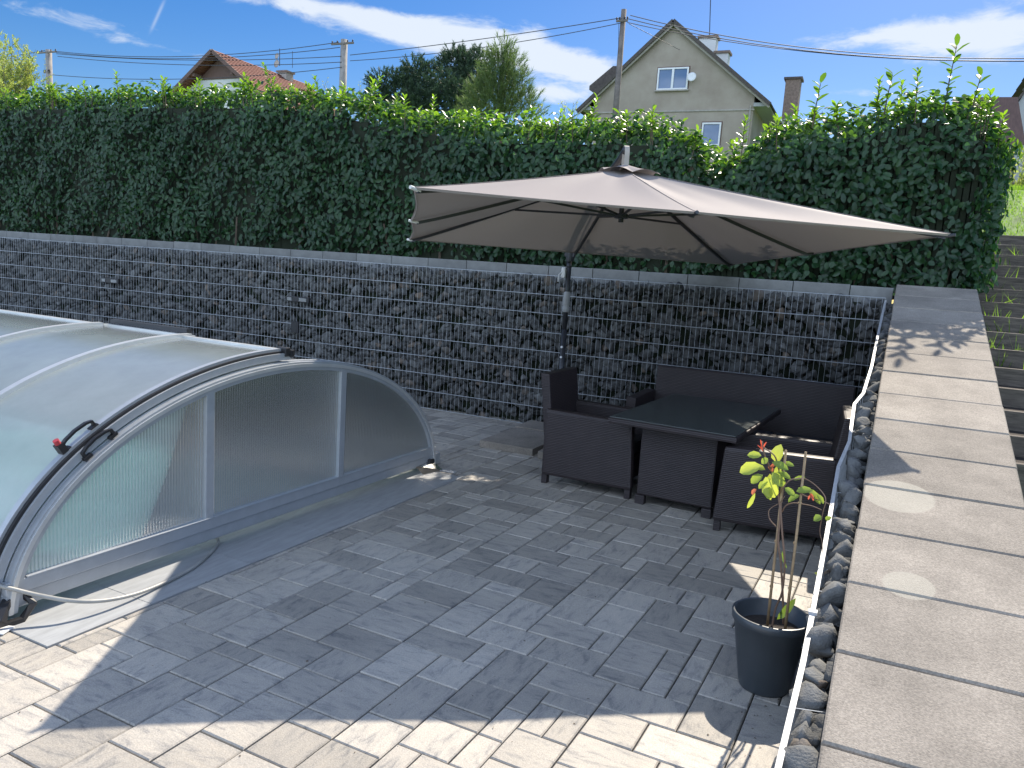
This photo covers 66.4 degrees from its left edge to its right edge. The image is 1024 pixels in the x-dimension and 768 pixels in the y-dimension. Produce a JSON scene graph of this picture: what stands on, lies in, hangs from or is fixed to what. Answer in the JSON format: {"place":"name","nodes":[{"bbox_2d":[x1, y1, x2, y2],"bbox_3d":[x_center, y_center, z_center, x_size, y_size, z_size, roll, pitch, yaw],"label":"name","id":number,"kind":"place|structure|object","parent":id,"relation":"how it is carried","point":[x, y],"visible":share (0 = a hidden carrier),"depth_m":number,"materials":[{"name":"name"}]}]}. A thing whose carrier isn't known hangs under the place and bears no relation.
{"place":"outdoors","nodes":[
{"label":"outdoors","id":0,"kind":"place"},
{"bbox_2d":[0,407,841,767],"bbox_3d":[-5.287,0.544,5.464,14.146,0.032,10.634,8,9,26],"label":"patio","id":1,"kind":"structure","parent":0,"point":[406,629],"depth_m":3.39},
{"bbox_2d":[0,625,14,634],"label":"anchor plate","id":2,"kind":"object","parent":1,"relation":"on","point":[4,630],"visible":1,"depth_m":3.33,"materials":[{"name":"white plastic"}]},
{"bbox_2d":[7,418,462,648],"bbox_3d":[-5.614,0.300,6.940,10.041,0.033,3.361,8,9,26],"label":"pool surround","id":3,"kind":"object","parent":1,"relation":"on","point":[47,624],"visible":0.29,"depth_m":4.22,"materials":[{"name":"tile"}]},
{"bbox_2d":[0,537,219,603],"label":"hose","id":4,"kind":"object","parent":3,"relation":"on","point":[70,600],"visible":0.9,"depth_m":3.56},
{"bbox_2d":[0,309,441,627],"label":"pool enclosure","id":5,"kind":"object","parent":3,"relation":"on","point":[255,434],"visible":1,"depth_m":4.29,"materials":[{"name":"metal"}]},
{"bbox_2d":[0,231,893,422],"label":"gabion wall","id":6,"kind":"structure","parent":1,"relation":"on","point":[478,338],"depth_m":8.75,"materials":[{"name":"stone"}]},
{"bbox_2d":[101,278,119,283],"bbox_3d":[-5.549,-1.428,10.816,0.340,0.065,0.044,8,9,24],"label":"wall light","id":7,"kind":"object","parent":6,"relation":"attached to","point":[111,280],"visible":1,"depth_m":10.79,"materials":[{"name":"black plastic"}]},
{"bbox_2d":[291,321,298,332],"bbox_3d":[-2.658,-0.697,9.589,0.110,0.140,0.022,8,9,24],"label":"junction box","id":8,"kind":"object","parent":6,"relation":"attached to","point":[294,326],"visible":1,"depth_m":9.58,"materials":[{"name":"black plastic"}]},
{"bbox_2d":[286,296,309,302],"bbox_3d":[-2.600,-1.028,9.511,0.340,0.065,0.044,8,9,24],"label":"wall light","id":9,"kind":"object","parent":6,"relation":"attached to","point":[298,299],"visible":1,"depth_m":9.49,"materials":[{"name":"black plastic"}]},
{"bbox_2d":[440,469,456,472],"bbox_3d":[-0.532,0.701,6.349,0.168,0.012,0.050,7,9,21],"label":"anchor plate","id":10,"kind":"object","parent":1,"relation":"on","point":[446,470],"visible":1,"depth_m":6.33,"materials":[{"name":"grey metal"}]},
{"bbox_2d":[480,427,543,455],"bbox_3d":[0.107,0.545,7.511,0.553,0.065,0.779,8,9,24],"label":"loose slab","id":11,"kind":"object","parent":1,"relation":"on","point":[522,441],"depth_m":7.29,"materials":[{"name":"grey concrete"}]},
{"bbox_2d":[515,420,543,431],"bbox_3d":[0.363,0.472,8.104,0.553,0.065,0.415,8,9,24],"label":"loose slab","id":12,"kind":"object","parent":1,"relation":"on","point":[534,425],"depth_m":8.08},
{"bbox_2d":[537,449,542,458],"bbox_3d":[0.643,0.619,7.251,0.581,0.065,0.824,8,9,24],"label":"loose slab","id":13,"kind":"object","parent":1,"relation":"on","point":[540,454],"depth_m":6.98,"materials":[{"name":"grey stone"}]},
{"bbox_2d":[541,367,642,498],"bbox_3d":[0.693,0.360,6.280,0.811,0.870,0.660,8,9,25],"label":"wicker armchair","id":14,"kind":"object","parent":1,"relation":"on","point":[585,441],"visible":0.77,"depth_m":6.04,"materials":[{"name":"black wicker"}]},
{"bbox_2d":[407,145,955,368],"bbox_3d":[0.740,-0.510,6.189,3.168,2.620,3.594,3,9,-8],"label":"cantilever parasol","id":15,"kind":"object","parent":1,"relation":"on","point":[620,206],"visible":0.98,"depth_m":5.87,"materials":[{"name":"fabric"}]},
{"bbox_2d":[608,394,780,518],"bbox_3d":[1.437,0.542,6.086,0.920,0.664,1.520,8,10,29],"label":"garden table","id":16,"kind":"object","parent":1,"relation":"on","point":[686,440],"visible":0.81,"depth_m":5.65,"materials":[{"name":"wicker"}]},
{"bbox_2d":[626,365,855,449],"bbox_3d":[2.000,0.377,6.810,1.900,0.850,0.751,8,9,24],"label":"wicker sofa","id":17,"kind":"object","parent":1,"relation":"on","point":[810,410],"visible":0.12,"depth_m":6.93,"materials":[{"name":"black wicker"}]},
{"bbox_2d":[732,597,807,697],"bbox_3d":[1.071,1.111,3.279,0.320,0.325,0.320,8,9,24],"label":"plant pot","id":18,"kind":"object","parent":1,"relation":"on","point":[768,657],"visible":0.91,"depth_m":3.19,"materials":[{"name":"plastic"}]},
{"bbox_2d":[766,450,786,625],"bbox_3d":[1.089,0.649,3.226,0.016,0.769,0.034,3,9,-2],"label":"bamboo cane","id":19,"kind":"object","parent":18,"relation":"in","point":[772,575],"visible":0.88,"depth_m":3.23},
{"bbox_2d":[740,440,832,625],"bbox_3d":[1.095,0.633,3.208,0.372,0.800,0.079,8,9,26],"label":"vine plant","id":20,"kind":"object","parent":18,"relation":"in","point":[769,484],"visible":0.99,"depth_m":3.19,"materials":[{"name":"green plant"}]},
{"bbox_2d":[784,452,806,628],"bbox_3d":[1.147,0.645,3.171,0.015,0.754,0.041,6,9,12],"label":"bamboo cane","id":21,"kind":"object","parent":18,"relation":"in","point":[794,551],"visible":0.93,"depth_m":3.16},
{"bbox_2d":[713,405,854,548],"bbox_3d":[1.871,0.571,5.394,0.811,0.870,0.660,7,9,21],"label":"wicker armchair","id":22,"kind":"object","parent":1,"relation":"on","point":[736,487],"visible":0.75,"depth_m":5.16,"materials":[{"name":"black wicker"}]},
{"bbox_2d":[771,285,1023,767],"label":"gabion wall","id":23,"kind":"structure","parent":1,"relation":"on","point":[912,655],"depth_m":2.97,"materials":[{"name":"concrete"}]},
{"bbox_3d":[-5.784,0.512,7.049,9.060,0.500,2.640,8,9,26],"label":"pool basin","id":24,"kind":"object","parent":1,"relation":"in","visible":0},
{"bbox_2d":[30,437,164,569],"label":"pool water","id":25,"kind":"structure","parent":24,"relation":"in","point":[92,506],"depth_m":5.18,"materials":[{"name":"teal liquid"}]},
{"bbox_2d":[0,0,1023,303],"label":"sky","id":26,"kind":"structure","parent":0,"point":[566,65],"materials":[{"name":"blue"}]},
{"bbox_2d":[529,102,548,142],"bbox_3d":[1.007,-9.690,33.323,1.860,4.742,1.247,8,9,24],"label":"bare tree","id":27,"kind":"object","parent":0,"point":[538,114],"visible":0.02,"depth_m":33.16,"materials":[{"name":"green plant"}]},
{"bbox_2d":[555,101,579,141],"bbox_3d":[2.306,-10.234,34.967,1.977,5.097,1.294,8,9,24],"label":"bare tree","id":28,"kind":"object","parent":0,"point":[568,111],"visible":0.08,"depth_m":34.55,"materials":[{"name":"green plant"}]},
{"bbox_2d":[982,183,1023,235],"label":"lawn slope","id":29,"kind":"structure","parent":0,"point":[1013,217],"depth_m":11.21,"materials":[{"name":"green plant"}]},
{"bbox_2d":[950,97,1023,184],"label":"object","id":30,"kind":"structure","parent":29,"relation":"on","point":[1014,120],"depth_m":22.55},
{"bbox_2d":[977,235,1023,497],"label":"garden steps","id":31,"kind":"structure","parent":29,"relation":"on","point":[1010,380],"depth_m":7.19,"materials":[{"name":"concrete"}]},
{"bbox_2d":[982,228,1023,368],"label":"grass tufts","id":32,"kind":"object","parent":29,"relation":"on","point":[988,300],"visible":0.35,"depth_m":7.27,"materials":[{"name":"green plant"}]},
{"bbox_2d":[1008,148,1023,189],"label":"garden shrub","id":33,"kind":"object","parent":29,"relation":"on","point":[1020,178],"visible":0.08,"depth_m":14.26,"materials":[{"name":"green plant"}]},
{"bbox_2d":[1012,78,1023,181],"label":"grey house","id":34,"kind":"structure","parent":29,"relation":"on","point":[1019,93],"depth_m":26.31,"materials":[{"name":"tile"}]},
{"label":"lawn terrain","id":35,"kind":"structure","parent":0,"visible":0},
{"bbox_2d":[0,30,53,102],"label":"spring tree","id":36,"kind":"object","parent":35,"relation":"on","point":[22,76],"visible":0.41,"depth_m":34.73,"materials":[{"name":"green plant"}]},
{"bbox_2d":[36,49,55,92],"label":"utility pole","id":37,"kind":"object","parent":35,"relation":"on","point":[48,62],"visible":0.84,"depth_m":53.48,"materials":[{"name":"concrete"}]},
{"bbox_2d":[30,58,73,96],"bbox_3d":[-21.199,-11.572,35.733,3.132,6.456,2.140,6,9,15],"label":"spring tree","id":38,"kind":"object","parent":35,"relation":"on","point":[48,81],"visible":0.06,"depth_m":35.56,"materials":[{"name":"green plant"}]},
{"bbox_2d":[163,49,335,113],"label":"gabled house","id":39,"kind":"structure","parent":35,"relation":"on","point":[198,70],"depth_m":55.37,"materials":[{"name":"red tile"}]},
{"bbox_2d":[331,39,353,114],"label":"utility pole","id":40,"kind":"object","parent":35,"relation":"on","point":[344,43],"visible":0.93,"depth_m":43.71,"materials":[{"name":"concrete"}]},
{"bbox_2d":[56,42,338,56],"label":"overhead cable","id":41,"kind":"object","parent":40,"relation":"attached to","point":[202,55],"visible":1,"depth_m":48.08,"materials":[{"name":"black rubber"}]},
{"bbox_2d":[56,47,339,58],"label":"overhead cable","id":42,"kind":"object","parent":40,"relation":"attached to","point":[202,58],"visible":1,"depth_m":47.92,"materials":[{"name":"black rubber"}]},
{"bbox_2d":[56,53,340,59],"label":"overhead cable","id":43,"kind":"object","parent":40,"relation":"attached to","point":[173,59],"visible":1,"depth_m":47.54,"materials":[{"name":"black rubber"}]},
{"bbox_2d":[57,56,340,65],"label":"overhead cable","id":44,"kind":"object","parent":40,"relation":"attached to","point":[204,65],"visible":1,"depth_m":47.43,"materials":[{"name":"black rubber"}]},
{"bbox_2d":[56,67,341,79],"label":"overhead cable","id":45,"kind":"object","parent":40,"relation":"attached to","point":[204,78],"visible":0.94,"depth_m":47.74,"materials":[{"name":"black rubber"}]},
{"bbox_2d":[0,62,732,274],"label":"laurel hedge","id":46,"kind":"object","parent":35,"relation":"on","point":[250,171],"visible":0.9,"depth_m":10.27,"materials":[{"name":"green plant"}]},
{"bbox_2d":[359,64,432,133],"bbox_3d":[-5.245,-11.239,36.308,3.997,6.922,2.552,8,9,24],"label":"pine tree","id":47,"kind":"object","parent":35,"relation":"on","point":[396,80],"visible":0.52,"depth_m":35.45,"materials":[{"name":"green plant"}]},
{"bbox_2d":[398,51,488,134],"bbox_3d":[-3.409,-11.511,36.117,5.405,7.569,3.019,8,9,24],"label":"pine tree","id":48,"kind":"object","parent":35,"relation":"on","point":[443,88],"visible":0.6,"depth_m":35.27,"materials":[{"name":"green plant"}]},
{"bbox_2d":[433,39,494,110],"bbox_3d":[-2.310,-12.095,37.203,3.513,8.312,2.802,8,9,24],"label":"pine tree","id":49,"kind":"object","parent":35,"relation":"on","point":[464,62],"visible":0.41,"depth_m":36.45,"materials":[{"name":"green plant"}]},
{"bbox_2d":[453,28,551,142],"bbox_3d":[-0.507,-10.093,30.763,4.214,7.304,2.308,8,9,24],"label":"pine tree","id":50,"kind":"object","parent":35,"relation":"on","point":[506,76],"visible":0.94,"depth_m":30.14,"materials":[{"name":"green plant"}]},
{"bbox_2d":[610,9,628,142],"bbox_3d":[4.988,-12.987,37.808,0.615,9.658,0.374,8,9,24],"label":"utility pole","id":51,"kind":"object","parent":35,"relation":"on","point":[623,20],"visible":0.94,"depth_m":37.38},
{"bbox_2d":[350,23,620,60],"bbox_3d":[-1.917,-17.513,40.238,15.502,1.058,0.034,8,9,24],"label":"overhead cable","id":52,"kind":"object","parent":51,"relation":"attached to","point":[497,45],"visible":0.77,"depth_m":39.15,"materials":[{"name":"black rubber"}]},
{"bbox_2d":[352,18,619,54],"bbox_3d":[-1.915,-17.780,40.205,15.495,0.988,0.038,8,9,24],"label":"overhead cable","id":53,"kind":"object","parent":51,"relation":"attached to","point":[488,38],"visible":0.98,"depth_m":39.91,"materials":[{"name":"black rubber"}]},
{"bbox_2d":[630,24,678,49],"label":"overhead cable","id":54,"kind":"object","parent":51,"relation":"attached to","point":[655,37],"visible":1,"depth_m":40.48,"materials":[{"name":"black rubber"}]},
{"bbox_2d":[627,18,1023,60],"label":"overhead cable","id":55,"kind":"object","parent":51,"relation":"attached to","point":[809,50],"visible":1,"depth_m":33.77,"materials":[{"name":"black rubber"}]},
{"bbox_2d":[627,22,1023,61],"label":"overhead cable","id":56,"kind":"object","parent":51,"relation":"attached to","point":[820,52],"visible":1,"depth_m":33.51,"materials":[{"name":"black rubber"}]},
{"bbox_2d":[630,15,1023,58],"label":"overhead cable","id":57,"kind":"object","parent":51,"relation":"attached to","point":[826,49],"visible":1,"depth_m":33.30,"materials":[{"name":"black rubber"}]},
{"bbox_2d":[576,0,781,177],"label":"gabled house","id":58,"kind":"structure","parent":35,"relation":"on","point":[706,88],"depth_m":45.98,"materials":[{"name":"paint"}]},
{"bbox_2d":[654,66,690,91],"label":"window","id":59,"kind":"structure","parent":58,"relation":"in","point":[668,78],"depth_m":46.17,"materials":[{"name":"white plastic"}]},
{"bbox_2d":[701,121,722,146],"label":"window","id":60,"kind":"structure","parent":58,"relation":"in","point":[712,130],"depth_m":45.57,"materials":[{"name":"white plastic"}]},
{"bbox_2d":[768,76,811,147],"bbox_3d":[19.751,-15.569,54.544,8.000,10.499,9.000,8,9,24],"label":"chimney","id":61,"kind":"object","parent":35,"relation":"on","point":[792,92],"depth_m":52.82,"materials":[{"name":"brick"}]},
{"bbox_2d":[691,67,1023,299],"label":"laurel hedge","id":62,"kind":"object","parent":35,"relation":"on","point":[931,173],"visible":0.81,"depth_m":7.40,"materials":[{"name":"green plant"}]},
{"bbox_2d":[805,72,828,126],"bbox_3d":[2.983,-2.760,7.645,0.231,0.500,0.208,8,9,24],"label":"laurel shoot","id":63,"kind":"object","parent":62,"relation":"attached to","point":[822,78],"visible":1,"depth_m":7.63,"materials":[{"name":"green plant"}]},
{"bbox_2d":[876,68,902,114],"bbox_3d":[3.559,-2.768,7.375,0.221,0.434,0.237,8,9,24],"label":"laurel shoot","id":64,"kind":"object","parent":62,"relation":"attached to","point":[889,75],"visible":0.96,"depth_m":7.37,"materials":[{"name":"green plant"}]},
{"bbox_2d":[935,33,968,112],"bbox_3d":[4.048,-2.848,7.204,0.235,0.666,0.224,8,9,24],"label":"laurel shoot","id":65,"kind":"object","parent":62,"relation":"attached to","point":[956,57],"visible":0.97,"depth_m":7.18,"materials":[{"name":"green plant"}]},
{"bbox_2d":[965,66,990,106],"bbox_3d":[4.216,-2.670,7.094,0.204,0.372,0.198,8,9,24],"label":"laurel shoot","id":66,"kind":"object","parent":62,"relation":"attached to","point":[979,77],"visible":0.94,"depth_m":7.08,"materials":[{"name":"green plant"}]}
]}

